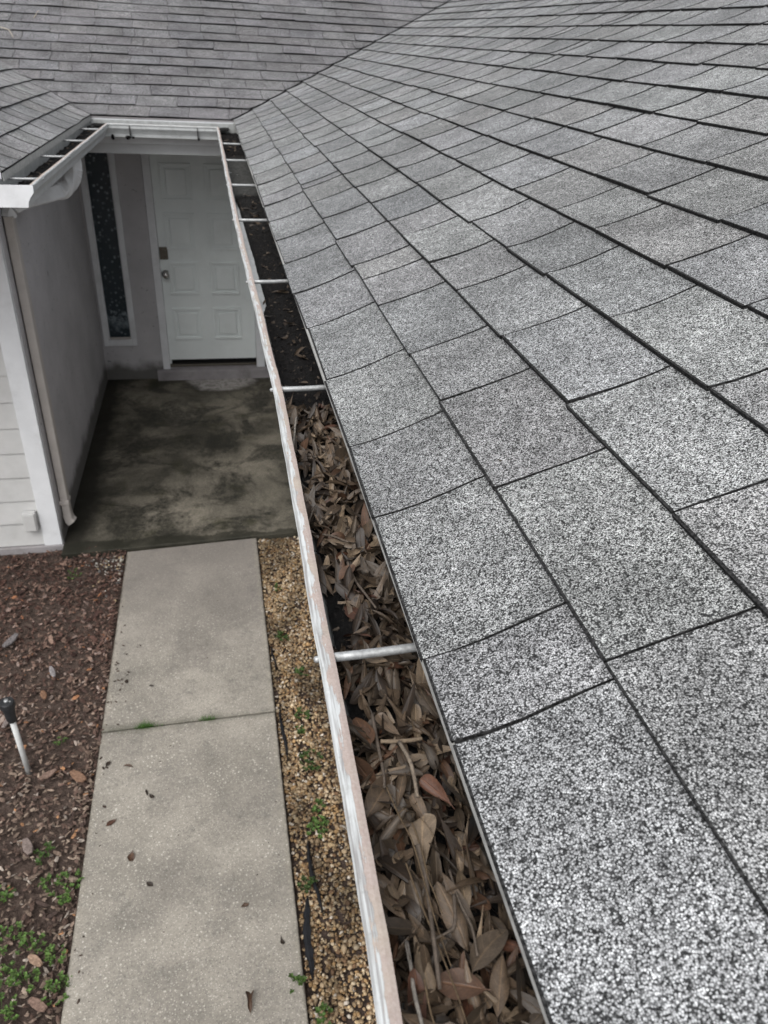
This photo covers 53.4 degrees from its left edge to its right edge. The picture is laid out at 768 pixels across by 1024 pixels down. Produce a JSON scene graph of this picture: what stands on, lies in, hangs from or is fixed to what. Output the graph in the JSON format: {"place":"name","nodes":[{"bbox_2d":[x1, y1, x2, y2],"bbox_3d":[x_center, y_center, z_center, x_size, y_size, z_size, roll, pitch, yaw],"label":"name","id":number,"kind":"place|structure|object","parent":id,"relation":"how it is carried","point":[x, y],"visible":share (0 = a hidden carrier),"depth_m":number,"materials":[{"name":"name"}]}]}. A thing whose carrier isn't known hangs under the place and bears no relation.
{"place":"outdoors","nodes":[
{"label":"outdoors","id":0,"kind":"place"},
{"bbox_2d":[0,546,126,1023],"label":"mulch bed","id":1,"kind":"object","parent":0,"point":[28,864],"visible":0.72,"depth_m":4.07,"materials":[{"name":"brown wood"}]},
{"bbox_2d":[0,885,16,902],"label":"weed","id":2,"kind":"object","parent":1,"relation":"on","point":[4,894],"visible":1,"depth_m":3.28,"materials":[{"name":"green plant"}]},
{"bbox_2d":[0,960,17,987],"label":"weed","id":3,"kind":"object","parent":1,"relation":"on","point":[5,968],"visible":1,"depth_m":3.01,"materials":[{"name":"green plant"}]},
{"bbox_2d":[0,992,18,1020],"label":"weed","id":4,"kind":"object","parent":1,"relation":"on","point":[6,1011],"visible":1,"depth_m":2.89,"materials":[{"name":"green plant"}]},
{"bbox_2d":[2,633,18,646],"bbox_3d":[-2.260,0.777,4.621,0.049,0.018,0.120,10,35,15],"label":"bark chip","id":5,"kind":"object","parent":1,"relation":"on","point":[10,640],"visible":1,"depth_m":4.61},
{"bbox_2d":[0,921,23,955],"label":"weed","id":6,"kind":"object","parent":1,"relation":"on","point":[2,950],"visible":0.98,"depth_m":3.14,"materials":[{"name":"green plant"}]},
{"bbox_2d":[0,697,31,774],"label":"sprinkler riser","id":7,"kind":"object","parent":1,"relation":"on","point":[7,706],"visible":0.99,"depth_m":3.66,"materials":[{"name":"white plastic"}]},
{"bbox_2d":[7,965,40,992],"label":"weed","id":8,"kind":"object","parent":1,"relation":"on","point":[26,976],"visible":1,"depth_m":3.00,"materials":[{"name":"green plant"}]},
{"bbox_2d":[22,838,33,854],"bbox_3d":[-1.619,1.519,3.470,0.043,0.017,0.100,-15,28,-32],"label":"bark chip","id":9,"kind":"object","parent":1,"relation":"on","point":[27,846],"visible":1,"depth_m":3.46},
{"bbox_2d":[15,930,46,954],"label":"weed","id":10,"kind":"object","parent":1,"relation":"on","point":[23,937],"visible":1,"depth_m":3.11,"materials":[{"name":"green plant"}]},
{"bbox_2d":[27,954,42,966],"bbox_3d":[-1.399,1.800,3.064,0.075,0.017,0.034,18,42,25],"label":"bark chip","id":11,"kind":"object","parent":1,"relation":"on","point":[35,960],"visible":1,"depth_m":3.06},
{"bbox_2d":[28,997,47,1011],"bbox_3d":[-1.325,1.885,2.923,0.080,0.017,0.034,20,40,15],"label":"bark chip","id":12,"kind":"object","parent":1,"relation":"on","point":[35,1004],"visible":1,"depth_m":2.92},
{"bbox_2d":[33,841,55,865],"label":"weed","id":13,"kind":"object","parent":1,"relation":"on","point":[41,853],"visible":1,"depth_m":3.46,"materials":[{"name":"green plant"}]},
{"bbox_2d":[38,872,60,895],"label":"weed","id":14,"kind":"object","parent":1,"relation":"on","point":[43,880],"visible":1,"depth_m":3.33,"materials":[{"name":"green plant"}]},
{"bbox_2d":[44,944,66,966],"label":"weed","id":15,"kind":"object","parent":1,"relation":"on","point":[50,958],"visible":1,"depth_m":3.07,"materials":[{"name":"green plant"}]},
{"bbox_2d":[39,970,74,1005],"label":"weed","id":16,"kind":"object","parent":1,"relation":"on","point":[47,986],"visible":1,"depth_m":2.98,"materials":[{"name":"green plant"}]},
{"bbox_2d":[57,893,71,905],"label":"weed","id":17,"kind":"object","parent":1,"relation":"on","point":[62,901],"visible":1,"depth_m":3.27,"materials":[{"name":"green plant"}]},
{"bbox_2d":[56,868,83,892],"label":"weed","id":18,"kind":"object","parent":1,"relation":"on","point":[62,873],"visible":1,"depth_m":3.35,"materials":[{"name":"green plant"}]},
{"bbox_2d":[69,770,86,782],"bbox_3d":[-1.527,1.317,3.809,0.115,0.019,0.047,15,37,33],"label":"bark chip","id":19,"kind":"object","parent":1,"relation":"on","point":[77,776],"visible":1,"depth_m":3.80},
{"bbox_2d":[77,556,123,601],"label":"corner gravel","id":20,"kind":"structure","parent":1,"relation":"on","point":[117,569],"depth_m":5.31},
{"bbox_2d":[61,378,297,558],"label":"porch slab","id":21,"kind":"structure","parent":0,"point":[174,463],"depth_m":6.52,"materials":[{"name":"concrete"}]},
{"bbox_2d":[61,712,308,1023],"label":"path","id":22,"kind":"structure","parent":0,"point":[214,952],"depth_m":3.36,"materials":[{"name":"concrete"}]},
{"bbox_2d":[74,606,276,1003],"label":"bark crumbs","id":23,"kind":"object","parent":22,"relation":"on","point":[103,806],"visible":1,"depth_m":4.01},
{"bbox_2d":[288,973,306,993],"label":"weed","id":24,"kind":"object","parent":22,"relation":"on","point":[299,978],"visible":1,"depth_m":3.02,"materials":[{"name":"green plant"}]},
{"bbox_2d":[102,538,275,732],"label":"path","id":25,"kind":"structure","parent":0,"point":[185,612],"depth_m":4.72,"materials":[{"name":"concrete"}]},
{"bbox_2d":[257,536,376,1023],"bbox_3d":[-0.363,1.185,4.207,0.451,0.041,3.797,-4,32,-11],"label":"gravel","id":26,"kind":"structure","parent":0,"point":[300,789],"depth_m":3.82,"materials":[{"name":"gravel"}]},
{"bbox_2d":[279,704,287,761],"bbox_3d":[-0.548,1.200,4.155,0.022,0.037,0.390,-5,33,-14],"label":"edging strip","id":27,"kind":"object","parent":26,"relation":"on","point":[283,734],"visible":1,"depth_m":4.14,"materials":[{"name":"plastic"}]},
{"bbox_2d":[297,875,317,893],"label":"weed","id":28,"kind":"object","parent":26,"relation":"on","point":[307,886],"visible":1,"depth_m":3.40,"materials":[{"name":"green plant"}]},
{"bbox_2d":[303,898,313,980],"bbox_3d":[-0.321,1.793,3.215,0.040,0.038,0.341,-2,32,-9],"label":"edging strip","id":29,"kind":"object","parent":26,"relation":"on","point":[307,941],"visible":1,"depth_m":3.20,"materials":[{"name":"plastic"}]},
{"bbox_2d":[298,748,322,770],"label":"weed","id":30,"kind":"object","parent":26,"relation":"on","point":[320,756],"visible":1,"depth_m":3.98,"materials":[{"name":"green plant"}]},
{"bbox_2d":[306,840,322,914],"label":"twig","id":31,"kind":"object","parent":26,"relation":"on","point":[315,887],"visible":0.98,"depth_m":3.45,"materials":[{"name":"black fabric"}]},
{"bbox_2d":[306,815,328,838],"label":"weed","id":32,"kind":"object","parent":26,"relation":"on","point":[314,820],"visible":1,"depth_m":3.65,"materials":[{"name":"green plant"}]},
{"bbox_2d":[315,1001,332,1023],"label":"weed","id":33,"kind":"object","parent":26,"relation":"on","point":[322,1006],"visible":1,"depth_m":2.95,"materials":[{"name":"green plant"}]},
{"label":"ground","id":34,"kind":"structure","parent":0,"visible":0},
{"bbox_2d":[0,0,767,1023],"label":"house","id":35,"kind":"structure","parent":34,"relation":"on","point":[524,242],"depth_m":1.50,"materials":[{"name":"grey"}]},
{"bbox_2d":[17,125,101,184],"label":"gutter soil","id":36,"kind":"structure","parent":35,"relation":"on","point":[43,168],"depth_m":4.43,"materials":[{"name":"black soil"}]},
{"bbox_2d":[81,152,137,345],"bbox_3d":[-2.683,-2.579,7.424,0.326,1.988,0.050,-4,32,-11],"label":"sidelight window","id":37,"kind":"structure","parent":35,"relation":"in","point":[99,185],"depth_m":7.43,"materials":[{"name":"glass"}]},
{"bbox_2d":[149,154,255,359],"bbox_3d":[-1.782,-2.504,7.681,0.906,2.027,0.110,-4,32,-11],"label":"front door","id":38,"kind":"structure","parent":35,"relation":"in","point":[209,308],"depth_m":7.68,"materials":[{"name":"white paint"}]},
{"bbox_2d":[22,123,545,1023],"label":"leaf litter","id":39,"kind":"object","parent":35,"relation":"on","point":[388,833],"visible":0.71,"depth_m":0.81,"materials":[{"name":"brown plant"}]},
{"bbox_2d":[324,538,355,547],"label":"oak leaf","id":40,"kind":"object","parent":39,"relation":"on","point":[346,545],"visible":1,"depth_m":1.17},
{"bbox_2d":[339,564,354,579],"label":"oak leaf","id":41,"kind":"object","parent":39,"relation":"on","point":[342,571],"visible":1,"depth_m":1.10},
{"bbox_2d":[343,562,353,590],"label":"oak leaf","id":42,"kind":"object","parent":39,"relation":"on","point":[348,578],"visible":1,"depth_m":1.08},
{"bbox_2d":[351,664,362,685],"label":"oak leaf","id":43,"kind":"object","parent":39,"relation":"on","point":[354,677],"visible":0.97,"depth_m":0.92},
{"bbox_2d":[352,604,362,632],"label":"oak leaf","id":44,"kind":"object","parent":39,"relation":"on","point":[356,621],"visible":1,"depth_m":1.03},
{"bbox_2d":[348,723,376,751],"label":"oak leaf","id":45,"kind":"object","parent":39,"relation":"on","point":[352,728],"visible":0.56,"depth_m":0.84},
{"bbox_2d":[352,717,374,745],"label":"oak leaf","id":46,"kind":"object","parent":39,"relation":"on","point":[360,722],"visible":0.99,"depth_m":0.85,"materials":[{"name":"plant"}]},
{"bbox_2d":[354,756,376,783],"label":"oak leaf","id":47,"kind":"object","parent":39,"relation":"on","point":[364,768],"visible":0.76,"depth_m":0.80,"materials":[{"name":"plant"}]},
{"bbox_2d":[364,518,372,537],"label":"oak leaf","id":48,"kind":"object","parent":39,"relation":"on","point":[368,527],"visible":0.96,"depth_m":1.21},
{"bbox_2d":[361,503,368,526],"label":"oak leaf","id":49,"kind":"object","parent":48,"relation":"on","point":[364,517],"visible":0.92,"depth_m":1.23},
{"bbox_2d":[367,674,377,705],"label":"oak leaf","id":50,"kind":"object","parent":39,"relation":"on","point":[372,692],"visible":0.98,"depth_m":0.90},
{"bbox_2d":[363,558,388,575],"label":"oak leaf","id":51,"kind":"object","parent":39,"relation":"on","point":[373,566],"visible":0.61,"depth_m":1.11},
{"bbox_2d":[370,713,385,788],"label":"twig","id":52,"kind":"object","parent":39,"relation":"on","point":[378,747],"visible":1,"depth_m":0.82,"materials":[{"name":"wood"}]},
{"bbox_2d":[360,765,405,788],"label":"twig","id":53,"kind":"object","parent":39,"relation":"on","point":[363,785],"visible":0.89,"depth_m":0.80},
{"bbox_2d":[383,662,392,688],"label":"oak leaf","id":54,"kind":"object","parent":39,"relation":"on","point":[388,673],"visible":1,"depth_m":0.93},
{"bbox_2d":[375,712,401,736],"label":"oak leaf","id":55,"kind":"object","parent":39,"relation":"on","point":[389,726],"visible":1,"depth_m":0.86,"materials":[{"name":"plant"}]},
{"bbox_2d":[380,894,405,919],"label":"oak leaf","id":56,"kind":"object","parent":39,"relation":"on","point":[388,902],"visible":0.76,"depth_m":0.68,"materials":[{"name":"plant"}]},
{"bbox_2d":[377,856,414,883],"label":"oak leaf","id":57,"kind":"object","parent":39,"relation":"on","point":[398,869],"visible":0.96,"depth_m":0.71,"materials":[{"name":"plant"}]},
{"bbox_2d":[392,669,400,707],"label":"oak leaf","id":58,"kind":"object","parent":39,"relation":"on","point":[395,683],"visible":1,"depth_m":0.91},
{"bbox_2d":[379,654,417,663],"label":"oak leaf","id":59,"kind":"object","parent":39,"relation":"on","point":[393,658],"visible":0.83,"depth_m":0.95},
{"bbox_2d":[375,768,422,775],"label":"oak leaf","id":60,"kind":"object","parent":39,"relation":"on","point":[407,770],"visible":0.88,"depth_m":0.80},
{"bbox_2d":[396,771,406,806],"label":"oak leaf","id":61,"kind":"object","parent":39,"relation":"on","point":[401,780],"visible":1,"depth_m":0.79,"materials":[{"name":"plant"}]},
{"bbox_2d":[380,737,422,743],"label":"twig","id":62,"kind":"object","parent":39,"relation":"on","point":[394,741],"visible":1,"depth_m":0.83,"materials":[{"name":"wood"}]},
{"bbox_2d":[397,740,418,797],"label":"twig","id":63,"kind":"object","parent":39,"relation":"on","point":[405,752],"visible":1,"depth_m":0.78,"materials":[{"name":"wood"}]},
{"bbox_2d":[396,754,427,768],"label":"oak leaf","id":64,"kind":"object","parent":39,"relation":"on","point":[423,761],"visible":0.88,"depth_m":0.83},
{"bbox_2d":[404,940,423,1023],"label":"twig","id":65,"kind":"object","parent":39,"relation":"on","point":[416,1003],"visible":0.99,"depth_m":0.61,"materials":[{"name":"wood"}]},
{"bbox_2d":[411,704,421,753],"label":"oak leaf","id":66,"kind":"object","parent":39,"relation":"on","point":[416,712],"visible":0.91,"depth_m":0.88,"materials":[{"name":"plant"}]},
{"bbox_2d":[386,786,451,966],"bbox_3d":[0.030,0.325,0.704,0.004,0.016,0.186,-7,33,-16],"label":"pine needle","id":67,"kind":"object","parent":39,"relation":"on","point":[421,873],"visible":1,"depth_m":0.70,"materials":[{"name":"brown plant"}]},
{"bbox_2d":[408,813,435,862],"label":"oak leaf","id":68,"kind":"object","parent":39,"relation":"on","point":[424,833],"visible":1,"depth_m":0.73,"materials":[{"name":"plant"}]},
{"bbox_2d":[416,658,427,690],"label":"oak leaf","id":69,"kind":"object","parent":39,"relation":"on","point":[420,676],"visible":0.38,"depth_m":0.93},
{"bbox_2d":[409,793,437,847],"bbox_3d":[0.041,0.304,0.754,0.012,0.020,0.057,-14,35,-25],"label":"oak leaf","id":70,"kind":"object","parent":39,"relation":"on","point":[419,807],"visible":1,"depth_m":0.76,"materials":[{"name":"plant"}]},
{"bbox_2d":[412,928,435,992],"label":"oak leaf","id":71,"kind":"object","parent":39,"relation":"on","point":[428,975],"visible":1,"depth_m":0.63,"materials":[{"name":"plant"}]},
{"bbox_2d":[408,913,441,943],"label":"oak leaf","id":72,"kind":"object","parent":39,"relation":"on","point":[415,922],"visible":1,"depth_m":0.67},
{"bbox_2d":[408,989,443,1004],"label":"oak leaf","id":73,"kind":"object","parent":39,"relation":"on","point":[433,997],"visible":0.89,"depth_m":0.62,"materials":[{"name":"plant"}]},
{"bbox_2d":[411,822,442,913],"bbox_3d":[0.039,0.325,0.703,0.008,0.009,0.090,-4,32,-11],"label":"pine needle","id":74,"kind":"object","parent":39,"relation":"on","point":[425,866],"visible":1,"depth_m":0.70,"materials":[{"name":"brown plant"}]},
{"bbox_2d":[420,944,434,1006],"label":"oak leaf","id":75,"kind":"object","parent":39,"relation":"on","point":[425,956],"visible":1,"depth_m":0.64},
{"bbox_2d":[415,844,441,989],"bbox_3d":[0.040,0.350,0.668,0.009,0.017,0.127,-1,32,-7],"label":"twig","id":76,"kind":"object","parent":39,"relation":"on","point":[432,930],"visible":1,"depth_m":0.66,"materials":[{"name":"wood"}]},
{"bbox_2d":[417,689,440,719],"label":"oak leaf","id":77,"kind":"object","parent":39,"relation":"on","point":[426,702],"visible":0.84,"depth_m":0.89,"materials":[{"name":"plant"}]},
{"bbox_2d":[419,741,438,768],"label":"oak leaf","id":78,"kind":"object","parent":39,"relation":"on","point":[431,756],"visible":0.98,"depth_m":0.82,"materials":[{"name":"plant"}]},
{"bbox_2d":[401,1011,459,1023],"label":"oak leaf","id":79,"kind":"object","parent":39,"relation":"on","point":[411,1018],"visible":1,"depth_m":0.60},
{"bbox_2d":[405,863,467,1023],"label":"pine needle","id":80,"kind":"object","parent":39,"relation":"on","point":[411,878],"visible":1,"depth_m":0.64,"materials":[{"name":"brown plant"}]},
{"bbox_2d":[431,796,441,840],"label":"oak leaf","id":81,"kind":"object","parent":39,"relation":"on","point":[433,810],"visible":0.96,"depth_m":0.76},
{"bbox_2d":[419,774,454,808],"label":"oak leaf","id":82,"kind":"object","parent":39,"relation":"on","point":[430,783],"visible":0.99,"depth_m":0.78,"materials":[{"name":"plant"}]},
{"bbox_2d":[436,894,456,938],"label":"twig","id":83,"kind":"object","parent":39,"relation":"on","point":[455,917],"visible":1,"depth_m":0.66,"materials":[{"name":"wood"}]},
{"bbox_2d":[436,881,469,957],"bbox_3d":[0.062,0.358,0.670,0.018,0.014,0.068,-10,34,-21],"label":"oak leaf","id":84,"kind":"object","parent":39,"relation":"on","point":[459,932],"visible":1,"depth_m":0.67,"materials":[{"name":"plant"}]},
{"bbox_2d":[450,999,464,1023],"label":"oak leaf","id":85,"kind":"object","parent":39,"relation":"on","point":[459,1014],"visible":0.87,"depth_m":0.60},
{"bbox_2d":[431,877,486,901],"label":"oak leaf","id":86,"kind":"object","parent":39,"relation":"on","point":[466,882],"visible":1,"depth_m":0.70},
{"bbox_2d":[441,871,477,930],"bbox_3d":[0.067,0.345,0.682,0.012,0.036,0.055,-23,40,-36],"label":"oak leaf","id":87,"kind":"object","parent":39,"relation":"on","point":[449,884],"visible":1,"depth_m":0.69,"materials":[{"name":"plant"}]},
{"bbox_2d":[455,837,463,872],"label":"oak leaf","id":88,"kind":"object","parent":39,"relation":"on","point":[459,864],"visible":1,"depth_m":0.73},
{"bbox_2d":[435,968,491,999],"bbox_3d":[0.063,0.385,0.622,0.044,0.010,0.027,-4,32,-11],"label":"oak leaf","id":89,"kind":"object","parent":39,"relation":"on","point":[473,988],"visible":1,"depth_m":0.62,"materials":[{"name":"plant"}]},
{"bbox_2d":[448,869,478,956],"bbox_3d":[0.071,0.352,0.673,0.007,0.004,0.080,-4,32,-11],"label":"twig","id":90,"kind":"object","parent":39,"relation":"on","point":[466,915],"visible":1,"depth_m":0.67,"materials":[{"name":"wood"}]},
{"bbox_2d":[456,870,470,907],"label":"oak leaf","id":91,"kind":"object","parent":39,"relation":"on","point":[465,891],"visible":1,"depth_m":0.70,"materials":[{"name":"plant"}]},
{"bbox_2d":[462,999,472,1021],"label":"oak leaf","id":92,"kind":"object","parent":39,"relation":"on","point":[467,1007],"visible":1,"depth_m":0.61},
{"bbox_2d":[464,827,479,899],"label":"oak leaf","id":93,"kind":"object","parent":39,"relation":"on","point":[471,870],"visible":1,"depth_m":0.72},
{"bbox_2d":[454,849,491,870],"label":"oak leaf","id":94,"kind":"object","parent":39,"relation":"on","point":[477,863],"visible":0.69,"depth_m":0.73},
{"bbox_2d":[464,951,484,1018],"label":"oak leaf","id":95,"kind":"object","parent":39,"relation":"on","point":[475,1001],"visible":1,"depth_m":0.62,"materials":[{"name":"plant"}]},
{"bbox_2d":[463,998,487,1023],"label":"oak leaf","id":96,"kind":"object","parent":39,"relation":"on","point":[474,1014],"visible":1,"depth_m":0.61,"materials":[{"name":"plant"}]},
{"bbox_2d":[470,929,507,972],"bbox_3d":[0.087,0.370,0.648,0.055,0.005,0.022,-22,39,-34],"label":"oak leaf","id":97,"kind":"object","parent":39,"relation":"on","point":[490,944],"visible":1,"depth_m":0.65,"materials":[{"name":"plant"}]},
{"bbox_2d":[490,916,507,938],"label":"oak leaf","id":98,"kind":"object","parent":39,"relation":"on","point":[497,923],"visible":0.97,"depth_m":0.68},
{"bbox_2d":[490,955,508,1023],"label":"oak leaf","id":99,"kind":"object","parent":39,"relation":"on","point":[499,984],"visible":1,"depth_m":0.62,"materials":[{"name":"plant"}]},
{"bbox_2d":[482,926,520,952],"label":"oak leaf","id":100,"kind":"object","parent":39,"relation":"on","point":[510,946],"visible":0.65,"depth_m":0.65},
{"bbox_2d":[481,957,525,999],"bbox_3d":[0.103,0.385,0.635,0.059,0.016,0.008,-14,35,-25],"label":"oak leaf","id":101,"kind":"object","parent":39,"relation":"on","point":[511,969],"visible":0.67,"depth_m":0.64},
{"bbox_2d":[489,962,522,1001],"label":"oak leaf","id":102,"kind":"object","parent":39,"relation":"on","point":[512,984],"visible":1,"depth_m":0.63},
{"bbox_2d":[516,955,525,1013],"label":"oak leaf","id":103,"kind":"object","parent":39,"relation":"on","point":[520,980],"visible":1,"depth_m":0.62,"materials":[{"name":"plant"}]},
{"bbox_2d":[509,989,541,1013],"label":"oak leaf","id":104,"kind":"object","parent":39,"relation":"on","point":[530,1004],"visible":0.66,"depth_m":0.61,"materials":[{"name":"plant"}]},
{"bbox_2d":[221,133,532,1023],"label":"gutter soil","id":105,"kind":"structure","parent":35,"relation":"on","point":[239,173],"depth_m":1.88,"materials":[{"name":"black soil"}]},
{"bbox_2d":[316,562,327,596],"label":"oak leaf","id":106,"kind":"object","parent":105,"relation":"on","point":[321,575],"visible":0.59,"depth_m":1.09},
{"bbox_2d":[349,665,374,703],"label":"oak leaf","id":107,"kind":"object","parent":105,"relation":"on","point":[366,681],"visible":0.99,"depth_m":0.92,"materials":[{"name":"plant"}]},
{"bbox_2d":[366,611,379,636],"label":"oak leaf","id":108,"kind":"object","parent":105,"relation":"on","point":[375,627],"visible":0.63,"depth_m":1.00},
{"bbox_2d":[401,683,414,722],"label":"oak leaf","id":109,"kind":"object","parent":105,"relation":"on","point":[408,706],"visible":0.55,"depth_m":0.88,"materials":[{"name":"plant"}]},
{"bbox_2d":[400,895,420,918],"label":"oak leaf","id":110,"kind":"object","parent":105,"relation":"on","point":[412,907],"visible":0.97,"depth_m":0.69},
{"bbox_2d":[440,776,470,808],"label":"oak leaf","id":111,"kind":"object","parent":105,"relation":"on","point":[456,793],"visible":0.76,"depth_m":0.78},
{"bbox_2d":[483,990,515,1023],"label":"oak leaf","id":112,"kind":"object","parent":105,"relation":"on","point":[494,1000],"visible":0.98,"depth_m":0.61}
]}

